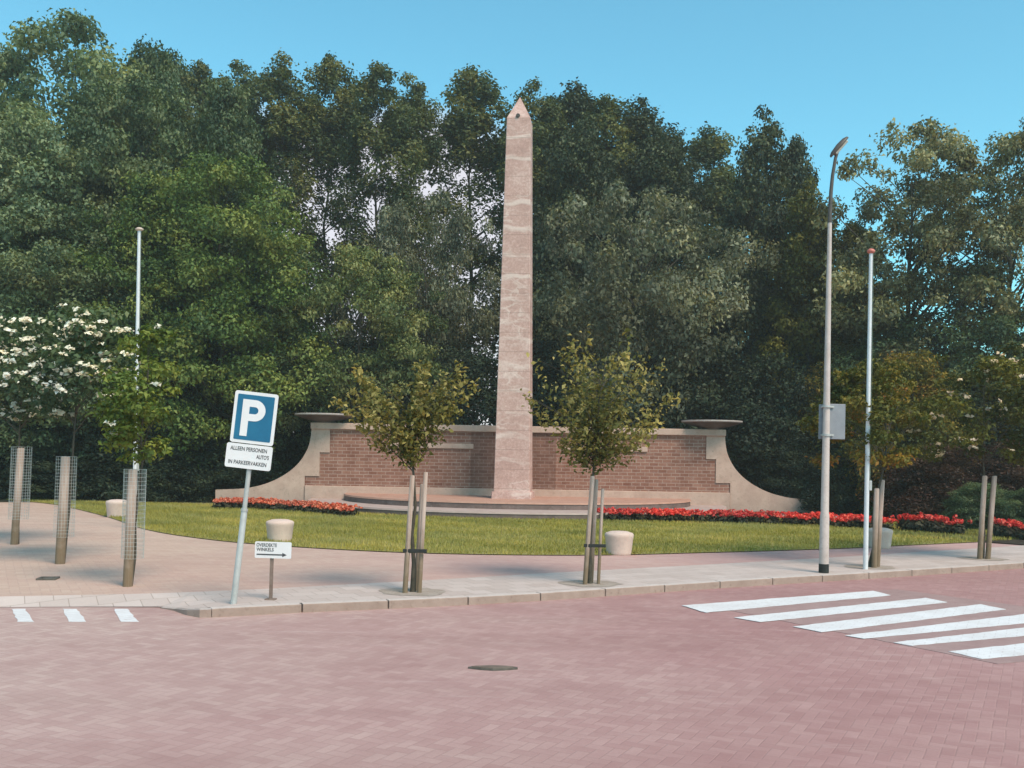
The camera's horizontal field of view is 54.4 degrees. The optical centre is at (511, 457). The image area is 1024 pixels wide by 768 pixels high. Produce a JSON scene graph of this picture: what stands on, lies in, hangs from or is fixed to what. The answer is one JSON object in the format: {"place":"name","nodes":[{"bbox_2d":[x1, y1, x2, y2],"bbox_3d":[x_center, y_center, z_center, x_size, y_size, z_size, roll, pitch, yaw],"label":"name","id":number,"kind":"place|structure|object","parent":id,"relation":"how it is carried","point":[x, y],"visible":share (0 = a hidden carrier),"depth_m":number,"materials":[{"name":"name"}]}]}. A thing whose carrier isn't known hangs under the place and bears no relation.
{"place":"outdoors","nodes":[
{"label":"outdoors","id":0,"kind":"place"},
{"bbox_2d":[0,492,896,518],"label":"woodland floor","id":1,"kind":"structure","parent":0,"point":[83,498],"depth_m":33.84,"materials":[{"name":"plant"}]},
{"bbox_2d":[0,41,69,172],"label":"broadleaf tree","id":2,"kind":"object","parent":1,"relation":"on","point":[6,76],"visible":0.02,"depth_m":41.49,"materials":[{"name":"green plant"}]},
{"bbox_2d":[0,401,98,497],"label":"evergreen shrub","id":3,"kind":"object","parent":1,"relation":"on","point":[2,482],"visible":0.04,"depth_m":33.65,"materials":[{"name":"green plant"}]},
{"bbox_2d":[0,442,116,500],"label":"shrub","id":4,"kind":"object","parent":1,"relation":"on","point":[41,489],"visible":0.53,"depth_m":32.81,"materials":[{"name":"green plant"}]},
{"bbox_2d":[0,205,159,498],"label":"broadleaf tree","id":5,"kind":"object","parent":1,"relation":"on","point":[72,280],"visible":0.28,"depth_m":32.70,"materials":[{"name":"green plant"}]},
{"bbox_2d":[1,377,178,500],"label":"evergreen shrub","id":6,"kind":"object","parent":1,"relation":"on","point":[84,443],"visible":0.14,"depth_m":33.09,"materials":[{"name":"green plant"}]},
{"bbox_2d":[0,7,198,292],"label":"broadleaf tree","id":7,"kind":"object","parent":1,"relation":"on","point":[76,30],"visible":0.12,"depth_m":39.32,"materials":[{"name":"green plant"}]},
{"bbox_2d":[43,71,235,363],"bbox_3d":[-13.836,-6.330,37.003,6.980,15.659,7.823,1,0,5],"label":"broadleaf tree","id":8,"kind":"object","parent":1,"relation":"on","point":[92,157],"visible":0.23,"depth_m":35.68,"materials":[{"name":"green plant"}]},
{"bbox_2d":[83,442,217,502],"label":"shrub","id":9,"kind":"object","parent":1,"relation":"on","point":[156,496],"visible":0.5,"depth_m":33.16,"materials":[{"name":"green plant"}]},
{"bbox_2d":[57,168,249,469],"bbox_3d":[-12.550,-4.214,35.023,7.231,11.481,6.171,1,0,-41],"label":"broadleaf tree","id":10,"kind":"object","parent":1,"relation":"on","point":[133,218],"visible":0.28,"depth_m":33.47,"materials":[{"name":"green plant"}]},
{"bbox_2d":[153,50,218,149],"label":"slim tree","id":11,"kind":"object","parent":1,"relation":"on","point":[186,80],"visible":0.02,"depth_m":45.62,"materials":[{"name":"green plant"}]},
{"bbox_2d":[99,342,294,501],"bbox_3d":[-11.480,-1.000,36.008,6.290,6.500,7.464,1,0,31],"label":"evergreen shrub","id":12,"kind":"object","parent":1,"relation":"on","point":[204,463],"visible":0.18,"depth_m":34.03,"materials":[{"name":"green plant"}]},
{"bbox_2d":[183,58,220,204],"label":"slim tree","id":13,"kind":"object","parent":1,"relation":"on","point":[201,73],"visible":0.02,"depth_m":47.30,"materials":[{"name":"green plant"}]},
{"bbox_2d":[178,432,265,498],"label":"shrub","id":14,"kind":"object","parent":1,"relation":"on","point":[230,474],"visible":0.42,"depth_m":34.11,"materials":[{"name":"green plant"}]},
{"bbox_2d":[110,149,346,498],"bbox_3d":[-10.190,-4.605,35.066,7.993,12.326,7.130,1,0,44],"label":"broadleaf tree","id":15,"kind":"object","parent":1,"relation":"on","point":[266,248],"visible":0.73,"depth_m":33.41,"materials":[{"name":"green plant"}]},
{"bbox_2d":[155,72,315,418],"bbox_3d":[-11.042,-6.466,38.474,6.495,16.057,7.610,1,0,41],"label":"broadleaf tree","id":16,"kind":"object","parent":1,"relation":"on","point":[226,94],"visible":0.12,"depth_m":37.28,"materials":[{"name":"green plant"}]},
{"bbox_2d":[198,59,287,350],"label":"slim tree","id":17,"kind":"object","parent":1,"relation":"on","point":[240,71],"visible":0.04,"depth_m":48.75,"materials":[{"name":"green plant"}]},
{"bbox_2d":[207,385,326,499],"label":"evergreen shrub","id":18,"kind":"object","parent":1,"relation":"on","point":[290,452],"visible":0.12,"depth_m":36.04,"materials":[{"name":"green plant"}]},
{"bbox_2d":[207,275,356,480],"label":"broadleaf tree","id":19,"kind":"object","parent":1,"relation":"on","point":[271,311],"visible":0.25,"depth_m":35.31,"materials":[{"name":"green plant"}]},
{"bbox_2d":[230,47,336,334],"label":"slim tree","id":20,"kind":"object","parent":1,"relation":"on","point":[286,129],"visible":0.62,"depth_m":46.15,"materials":[{"name":"green plant"}]},
{"bbox_2d":[252,337,406,485],"bbox_3d":[-7.737,-1.256,39.555,8.934,7.328,7.528,1,0,-28],"label":"evergreen shrub","id":21,"kind":"object","parent":1,"relation":"on","point":[343,343],"visible":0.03,"depth_m":38.28,"materials":[{"name":"green plant"}]},
{"bbox_2d":[283,50,377,340],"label":"slim tree","id":22,"kind":"object","parent":1,"relation":"on","point":[330,77],"visible":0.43,"depth_m":47.83,"materials":[{"name":"green plant"}]},
{"bbox_2d":[263,242,453,423],"bbox_3d":[-5.582,-3.167,37.641,6.864,9.612,8.354,1,0,1],"label":"pale tree","id":23,"kind":"object","parent":1,"relation":"on","point":[386,365],"visible":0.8,"depth_m":36.22,"materials":[{"name":"green plant"}]},
{"bbox_2d":[317,59,434,349],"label":"slim tree","id":24,"kind":"object","parent":1,"relation":"on","point":[380,136],"visible":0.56,"depth_m":45.28,"materials":[{"name":"green plant"}]},
{"bbox_2d":[324,332,492,452],"bbox_3d":[-4.835,-1.625,41.139,9.112,7.873,8.257,1,0,-12],"label":"evergreen shrub","id":25,"kind":"object","parent":1,"relation":"on","point":[371,344],"visible":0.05,"depth_m":39.29,"materials":[{"name":"green plant"}]},
{"bbox_2d":[364,70,460,321],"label":"slim tree","id":26,"kind":"object","parent":1,"relation":"on","point":[433,145],"visible":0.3,"depth_m":47.03,"materials":[{"name":"green plant"}]},
{"bbox_2d":[325,188,500,402],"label":"silvery tree","id":27,"kind":"object","parent":1,"relation":"on","point":[454,305],"visible":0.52,"depth_m":41.17,"materials":[{"name":"green plant"}]},
{"bbox_2d":[406,346,543,425],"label":"evergreen shrub","id":28,"kind":"object","parent":1,"relation":"on","point":[479,365],"visible":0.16,"depth_m":38.73,"materials":[{"name":"green plant"}]},
{"bbox_2d":[417,63,537,382],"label":"slim tree","id":29,"kind":"object","parent":1,"relation":"on","point":[464,128],"visible":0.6,"depth_m":48.26,"materials":[{"name":"green plant"}]},
{"bbox_2d":[473,76,576,351],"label":"slim tree","id":30,"kind":"object","parent":1,"relation":"on","point":[546,123],"visible":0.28,"depth_m":46.07,"materials":[{"name":"green plant"}]},
{"bbox_2d":[481,336,644,427],"bbox_3d":[2.054,-1.260,39.854,8.149,7.283,7.384,1,0,19],"label":"evergreen shrub","id":31,"kind":"object","parent":1,"relation":"on","point":[547,373],"visible":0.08,"depth_m":38.71,"materials":[{"name":"green plant"}]},
{"bbox_2d":[533,76,635,310],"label":"slim tree","id":32,"kind":"object","parent":1,"relation":"on","point":[575,105],"visible":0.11,"depth_m":47.42,"materials":[{"name":"green plant"}]},
{"bbox_2d":[532,119,640,426],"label":"dark tree","id":33,"kind":"object","parent":1,"relation":"on","point":[576,160],"visible":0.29,"depth_m":42.09,"materials":[{"name":"green plant"}]},
{"bbox_2d":[562,93,640,357],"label":"slim tree","id":34,"kind":"object","parent":1,"relation":"on","point":[608,116],"visible":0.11,"depth_m":45.60,"materials":[{"name":"green plant"}]},
{"bbox_2d":[497,176,787,428],"bbox_3d":[5.590,-4.406,38.729,8.845,12.448,11.735,1,0,44],"label":"silvery tree","id":35,"kind":"object","parent":1,"relation":"on","point":[671,298],"visible":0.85,"depth_m":36.40,"materials":[{"name":"green plant"}]},
{"bbox_2d":[571,347,723,428],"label":"evergreen shrub","id":36,"kind":"object","parent":1,"relation":"on","point":[693,413],"visible":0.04,"depth_m":38.45,"materials":[{"name":"green plant"}]},
{"bbox_2d":[580,128,728,411],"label":"dark tree","id":37,"kind":"object","parent":1,"relation":"on","point":[665,158],"visible":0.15,"depth_m":43.20,"materials":[{"name":"green plant"}]},
{"bbox_2d":[601,93,716,277],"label":"slim tree","id":38,"kind":"object","parent":1,"relation":"on","point":[643,121],"visible":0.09,"depth_m":46.42,"materials":[{"name":"green plant"}]},
{"bbox_2d":[630,330,785,476],"bbox_3d":[8.049,-1.323,40.137,8.055,7.686,8.890,1,0,-40],"label":"evergreen shrub","id":39,"kind":"object","parent":1,"relation":"on","point":[721,365],"visible":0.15,"depth_m":37.67,"materials":[{"name":"green plant"}]},
{"bbox_2d":[675,121,749,320],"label":"slim tree","id":40,"kind":"object","parent":1,"relation":"on","point":[709,148],"visible":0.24,"depth_m":48.09,"materials":[{"name":"green plant"}]},
{"bbox_2d":[714,104,811,435],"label":"dark tree","id":41,"kind":"object","parent":1,"relation":"on","point":[749,209],"visible":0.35,"depth_m":41.36,"materials":[{"name":"green plant"}]},
{"bbox_2d":[698,350,834,497],"bbox_3d":[9.825,-0.659,37.407,6.552,6.579,7.775,1,0,-25],"label":"evergreen shrub","id":42,"kind":"object","parent":1,"relation":"on","point":[780,415],"visible":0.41,"depth_m":36.07,"materials":[{"name":"green plant"}]},
{"bbox_2d":[750,442,830,502],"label":"shrub","id":43,"kind":"object","parent":1,"relation":"on","point":[784,451],"visible":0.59,"depth_m":34.75,"materials":[{"name":"green plant"}]},
{"bbox_2d":[748,132,839,341],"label":"dark tree","id":44,"kind":"object","parent":1,"relation":"on","point":[794,159],"visible":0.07,"depth_m":42.52,"materials":[{"name":"green plant"}]},
{"bbox_2d":[741,176,862,445],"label":"olive tree","id":45,"kind":"object","parent":1,"relation":"on","point":[802,271],"visible":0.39,"depth_m":38.39,"materials":[{"name":"green plant"}]},
{"bbox_2d":[753,361,864,512],"bbox_3d":[12.077,-0.681,37.240,6.243,6.307,6.889,1,0,38],"label":"russet shrub","id":46,"kind":"object","parent":1,"relation":"on","point":[815,381],"visible":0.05,"depth_m":35.94,"materials":[{"name":"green plant"}]},
{"bbox_2d":[766,412,861,496],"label":"evergreen shrub","id":47,"kind":"object","parent":1,"relation":"on","point":[806,439],"visible":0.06,"depth_m":34.66,"materials":[{"name":"green plant"}]},
{"bbox_2d":[797,448,886,515],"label":"shrub","id":48,"kind":"object","parent":1,"relation":"on","point":[837,501],"visible":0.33,"depth_m":32.96,"materials":[{"name":"green plant"}]},
{"bbox_2d":[802,219,899,369],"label":"olive tree","id":49,"kind":"object","parent":1,"relation":"on","point":[847,237],"visible":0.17,"depth_m":38.84,"materials":[{"name":"green plant"}]},
{"bbox_2d":[829,348,984,517],"bbox_3d":[13.034,-0.442,32.422,4.904,6.164,5.819,1,0,-42],"label":"russet shrub","id":50,"kind":"object","parent":1,"relation":"on","point":[921,369],"visible":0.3,"depth_m":31.85,"materials":[{"name":"green plant"}]},
{"bbox_2d":[801,115,1023,389],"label":"open tree","id":51,"kind":"object","parent":1,"relation":"on","point":[886,310],"visible":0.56,"depth_m":35.38,"materials":[{"name":"green plant"}]},
{"bbox_2d":[818,303,1023,445],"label":"bushy tree","id":52,"kind":"object","parent":1,"relation":"on","point":[988,326],"visible":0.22,"depth_m":34.40,"materials":[{"name":"green plant"}]},
{"bbox_2d":[859,443,1023,520],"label":"copper shrub","id":53,"kind":"object","parent":1,"relation":"on","point":[901,499],"visible":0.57,"depth_m":29.18,"materials":[{"name":"brown plant"}]},
{"bbox_2d":[885,117,1023,405],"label":"open tree","id":54,"kind":"object","parent":1,"relation":"on","point":[1011,231],"visible":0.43,"depth_m":35.27,"materials":[{"name":"green plant"}]},
{"bbox_2d":[896,354,1023,483],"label":"evergreen shrub","id":55,"kind":"object","parent":1,"relation":"on","point":[979,404],"visible":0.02,"depth_m":32.59,"materials":[{"name":"green plant"}]},
{"bbox_2d":[955,300,1023,405],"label":"bushy tree","id":56,"kind":"object","parent":1,"relation":"on","point":[1011,351],"visible":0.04,"depth_m":34.39,"materials":[{"name":"green plant"}]},
{"bbox_2d":[965,436,1023,509],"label":"copper shrub","id":57,"kind":"object","parent":1,"relation":"on","point":[1019,469],"visible":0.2,"depth_m":28.85,"materials":[{"name":"brown plant"}]},
{"bbox_2d":[2,498,1019,554],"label":"lawn","id":58,"kind":"structure","parent":0,"point":[658,552],"depth_m":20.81,"materials":[{"name":"plant"}]},
{"bbox_2d":[106,499,126,517],"bbox_3d":[-10.106,1.310,25.479,0.563,0.490,0.563,1,0,45],"label":"bollard","id":59,"kind":"object","parent":58,"relation":"on","point":[113,507],"visible":0.64,"depth_m":25.25,"materials":[{"name":"concrete"}]},
{"bbox_2d":[266,519,293,541],"bbox_3d":[-4.490,1.418,19.251,0.536,0.467,0.536,1,0,-18],"label":"bollard","id":60,"kind":"object","parent":58,"relation":"on","point":[278,529],"visible":0.78,"depth_m":19.05,"materials":[{"name":"concrete"}]},
{"bbox_2d":[308,493,726,519],"bbox_3d":[0.174,1.508,30.615,14.040,0.410,6.770,1,0,0],"label":"podium","id":61,"kind":"object","parent":58,"relation":"on","point":[536,507],"visible":0.67,"depth_m":29.34,"materials":[{"name":"stone"}]},
{"bbox_2d":[491,98,534,498],"bbox_3d":[0.150,-5.144,32.000,1.280,12.900,1.280,1,0,6],"label":"obelisk","id":62,"kind":"object","parent":61,"relation":"on","point":[513,462],"visible":0.99,"depth_m":31.53,"materials":[{"name":"stone"}]},
{"bbox_2d":[605,531,633,555],"bbox_3d":[1.921,1.536,17.854,0.520,0.453,0.520,1,0,35],"label":"bollard","id":63,"kind":"object","parent":58,"relation":"on","point":[619,543],"visible":0.89,"depth_m":17.65,"materials":[{"name":"concrete"}]},
{"bbox_2d":[597,507,898,529],"bbox_3d":[6.138,1.620,27.282,8.190,0.427,2.268,1,0,17],"label":"geranium bed","id":64,"kind":"object","parent":58,"relation":"on","point":[850,520],"visible":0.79,"depth_m":27.18,"materials":[{"name":"red plant"}]},
{"bbox_2d":[896,528,1023,544],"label":"bed soil","id":65,"kind":"structure","parent":58,"relation":"on","point":[1015,541],"depth_m":22.55,"materials":[{"name":"soil"}]},
{"bbox_2d":[938,481,1020,529],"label":"green shrub","id":66,"kind":"object","parent":65,"relation":"on","point":[965,511],"visible":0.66,"depth_m":26.23,"materials":[{"name":"green plant"}]},
{"bbox_2d":[996,488,1023,526],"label":"green shrub","id":67,"kind":"object","parent":65,"relation":"on","point":[1018,502],"visible":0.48,"depth_m":25.89,"materials":[{"name":"green plant"}]},
{"bbox_2d":[0,502,1022,595],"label":"plaza paving","id":68,"kind":"structure","parent":0,"point":[94,563],"depth_m":15.88,"materials":[{"name":"grey concrete"}]},
{"bbox_2d":[8,447,31,544],"bbox_3d":[-8.803,0.702,17.805,0.382,1.795,0.343,1,0,0],"label":"tree support","id":69,"kind":"object","parent":68,"relation":"on","point":[18,475],"visible":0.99,"depth_m":17.71,"materials":[{"name":"brown wood"}]},
{"bbox_2d":[0,306,109,543],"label":"young tree","id":70,"kind":"object","parent":68,"relation":"on","point":[13,331],"visible":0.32,"depth_m":17.65,"materials":[{"name":"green plant"}]},
{"bbox_2d":[0,98,116,486],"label":"broadleaf tree","id":71,"kind":"object","parent":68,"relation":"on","point":[35,187],"visible":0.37,"depth_m":33.81,"materials":[{"name":"green plant"}]},
{"bbox_2d":[53,456,76,563],"bbox_3d":[-6.700,0.809,14.916,0.317,1.654,0.293,1,0,0],"label":"tree support","id":72,"kind":"object","parent":68,"relation":"on","point":[62,516],"visible":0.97,"depth_m":14.81,"materials":[{"name":"brown wood"}]},
{"bbox_2d":[0,303,140,560],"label":"young tree","id":73,"kind":"object","parent":68,"relation":"on","point":[76,332],"visible":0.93,"depth_m":14.44,"materials":[{"name":"green plant"}]},
{"bbox_2d":[40,34,224,235],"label":"broadleaf tree","id":74,"kind":"object","parent":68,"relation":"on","point":[165,67],"visible":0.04,"depth_m":41.10,"materials":[{"name":"green plant"}]},
{"bbox_2d":[121,469,146,586],"bbox_3d":[-4.778,0.907,12.565,0.290,1.523,0.273,1,0,0],"label":"tree support","id":75,"kind":"object","parent":68,"relation":"on","point":[130,488],"visible":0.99,"depth_m":12.47,"materials":[{"name":"brown wood"}]},
{"bbox_2d":[84,323,187,580],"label":"young tree","id":76,"kind":"object","parent":68,"relation":"on","point":[139,409],"visible":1,"depth_m":12.45,"materials":[{"name":"green plant"}]},
{"bbox_2d":[133,227,143,527],"bbox_3d":[-8.216,-1.736,21.800,0.172,6.624,0.167,1,0,0],"label":"flagpole","id":77,"kind":"object","parent":68,"relation":"on","point":[139,230],"visible":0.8,"depth_m":21.77,"materials":[{"name":"metal"}]},
{"bbox_2d":[215,422,818,512],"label":"memorial wall","id":78,"kind":"structure","parent":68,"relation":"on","point":[695,466],"depth_m":34.00,"materials":[{"name":"brick"}]},
{"bbox_2d":[294,413,353,422],"bbox_3d":[-6.428,-1.342,34.220,2.070,0.300,2.070,1,0,0],"label":"fire bowl","id":79,"kind":"object","parent":78,"relation":"on","point":[326,417],"visible":0.89,"depth_m":33.56,"materials":[{"name":"stone"}]},
{"bbox_2d":[681,420,742,429],"bbox_3d":[6.870,-1.110,34.220,2.070,0.300,2.070,1,0,0],"label":"fire bowl","id":80,"kind":"object","parent":78,"relation":"on","point":[713,424],"visible":0.94,"depth_m":33.57,"materials":[{"name":"stone"}]},
{"bbox_2d":[868,528,892,548],"bbox_3d":[7.455,1.637,20.185,0.509,0.444,0.509,1,0,26],"label":"bollard","id":81,"kind":"object","parent":68,"relation":"on","point":[886,539],"visible":0.45,"depth_m":19.98,"materials":[{"name":"concrete"}]},
{"bbox_2d":[0,568,1023,767],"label":"road","id":82,"kind":"structure","parent":0,"point":[659,680],"depth_m":7.68,"materials":[{"name":"brick"}]},
{"bbox_2d":[468,665,517,670],"bbox_3d":[-0.162,1.787,8.418,0.420,0.040,0.160,1,0,-2],"label":"drain cover","id":83,"kind":"object","parent":82,"relation":"on","point":[493,667],"visible":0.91,"depth_m":8.39,"materials":[{"name":"metal"}]},
{"bbox_2d":[160,562,1023,617],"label":"kerb","id":84,"kind":"structure","parent":82,"relation":"on","point":[283,608],"depth_m":12.60,"materials":[{"name":"concrete"}]},
{"bbox_2d":[681,589,1023,663],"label":"zebra crossing","id":85,"kind":"object","parent":82,"relation":"on","point":[987,631],"visible":1,"depth_m":11.51,"materials":[{"name":"paint"}]},
{"bbox_2d":[0,545,1023,608],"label":"sidewalk","id":86,"kind":"structure","parent":0,"point":[524,583],"depth_m":13.50,"materials":[{"name":"concrete"}]},
{"bbox_2d":[225,390,278,603],"bbox_3d":[-3.029,0.468,11.268,0.515,2.428,0.092,7,0,-2],"label":"parking sign","id":87,"kind":"object","parent":86,"relation":"on","point":[254,418],"visible":0.99,"depth_m":11.23,"materials":[{"name":"blue metal"}]},
{"bbox_2d":[255,541,291,599],"bbox_3d":[-2.775,1.329,11.566,0.425,0.705,0.100,2,0,2],"label":"arrow sign","id":88,"kind":"object","parent":86,"relation":"on","point":[273,550],"visible":0.99,"depth_m":11.53,"materials":[{"name":"metal"}]},
{"bbox_2d":[379,588,444,595],"bbox_3d":[-1.256,1.674,12.450,0.852,0.001,0.765,1,0,0],"label":"tree pit","id":89,"kind":"object","parent":86,"relation":"on","point":[425,591],"visible":0.9,"depth_m":12.38,"materials":[{"name":"concrete"}]},
{"bbox_2d":[328,353,480,591],"bbox_3d":[-1.443,0.195,12.647,1.927,2.962,1.608,1,0,-18],"label":"young tree","id":90,"kind":"object","parent":89,"relation":"on","point":[409,444],"visible":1,"depth_m":12.28,"materials":[{"name":"green plant"}]},
{"bbox_2d":[402,472,427,592],"bbox_3d":[-1.199,0.955,12.440,0.300,1.552,0.286,1,0,0],"label":"tree support","id":91,"kind":"object","parent":89,"relation":"on","point":[419,550],"visible":0.84,"depth_m":12.35,"materials":[{"name":"brown wood"}]},
{"bbox_2d":[558,580,621,586],"bbox_3d":[1.083,1.715,13.579,0.789,0.001,0.799,1,0,45],"label":"tree pit","id":92,"kind":"object","parent":86,"relation":"on","point":[579,583],"visible":0.95,"depth_m":13.53,"materials":[{"name":"concrete"}]},
{"bbox_2d":[583,476,605,584],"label":"stakes","id":93,"kind":"object","parent":92,"relation":"on","point":[593,495],"visible":0.84,"depth_m":13.53,"materials":[{"name":"brown wood"}]},
{"bbox_2d":[520,324,686,583],"bbox_3d":[1.194,-0.013,13.549,2.126,3.475,1.927,1,0,26],"label":"young tree","id":94,"kind":"object","parent":92,"relation":"on","point":[600,451],"visible":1,"depth_m":13.55,"materials":[{"name":"green plant"}]},
{"bbox_2d":[818,137,848,572],"bbox_3d":[4.979,-1.579,15.416,0.339,6.792,0.154,1,0,0],"label":"street lamp","id":95,"kind":"object","parent":86,"relation":"on","point":[824,524],"visible":0.92,"depth_m":15.38,"materials":[{"name":"metal"}]},
{"bbox_2d":[818,404,845,438],"bbox_3d":[4.996,-0.563,15.452,0.417,0.550,0.213,1,0,0],"label":"sign plate","id":96,"kind":"object","parent":95,"relation":"attached to","point":[837,421],"visible":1,"depth_m":15.52,"materials":[{"name":"grey metal"}]},
{"bbox_2d":[863,248,874,568],"bbox_3d":[5.749,-0.778,16.050,0.135,5.196,0.126,1,0,0],"label":"flagpole","id":97,"kind":"object","parent":86,"relation":"on","point":[868,483],"visible":0.97,"depth_m":16.02,"materials":[{"name":"metal"}]},
{"bbox_2d":[844,564,893,568],"bbox_3d":[5.895,1.799,16.402,0.788,0.001,0.763,1,0,29],"label":"tree pit","id":98,"kind":"object","parent":86,"relation":"on","point":[861,566],"visible":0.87,"depth_m":16.39,"materials":[{"name":"concrete"}]},
{"bbox_2d":[795,356,946,566],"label":"young tree","id":99,"kind":"object","parent":98,"relation":"on","point":[885,399],"visible":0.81,"depth_m":16.60,"materials":[{"name":"green plant"}]},
{"bbox_2d":[871,480,884,567],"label":"stakes","id":100,"kind":"object","parent":98,"relation":"on","point":[877,523],"visible":0.8,"depth_m":16.28,"materials":[{"name":"brown wood"}]},
{"bbox_2d":[957,556,1009,560],"bbox_3d":[8.626,1.847,18.222,0.829,0.001,0.777,1,0,-31],"label":"tree pit","id":101,"kind":"object","parent":86,"relation":"on","point":[975,558],"visible":0.92,"depth_m":18.16,"materials":[{"name":"concrete"}]},
{"bbox_2d":[891,340,1023,558],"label":"young tree","id":102,"kind":"object","parent":101,"relation":"on","point":[994,368],"visible":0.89,"depth_m":17.84,"materials":[{"name":"green plant"}]},
{"bbox_2d":[977,476,996,558],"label":"stakes","id":103,"kind":"object","parent":101,"relation":"on","point":[990,519],"visible":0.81,"depth_m":18.12,"materials":[{"name":"brown wood"}]},
{"bbox_2d":[0,0,1023,425],"label":"sky","id":104,"kind":"structure","parent":0,"point":[829,71],"materials":[{"name":"blue"}]},
{"label":"bed soil","id":105,"kind":"structure","parent":0,"visible":0},
{"bbox_2d":[212,497,362,515],"bbox_3d":[-6.521,1.418,29.281,6.138,0.404,1.728,1,0,33],"label":"geranium bed","id":106,"kind":"object","parent":105,"relation":"on","point":[341,509],"visible":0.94,"depth_m":29.30,"materials":[{"name":"red plant"}]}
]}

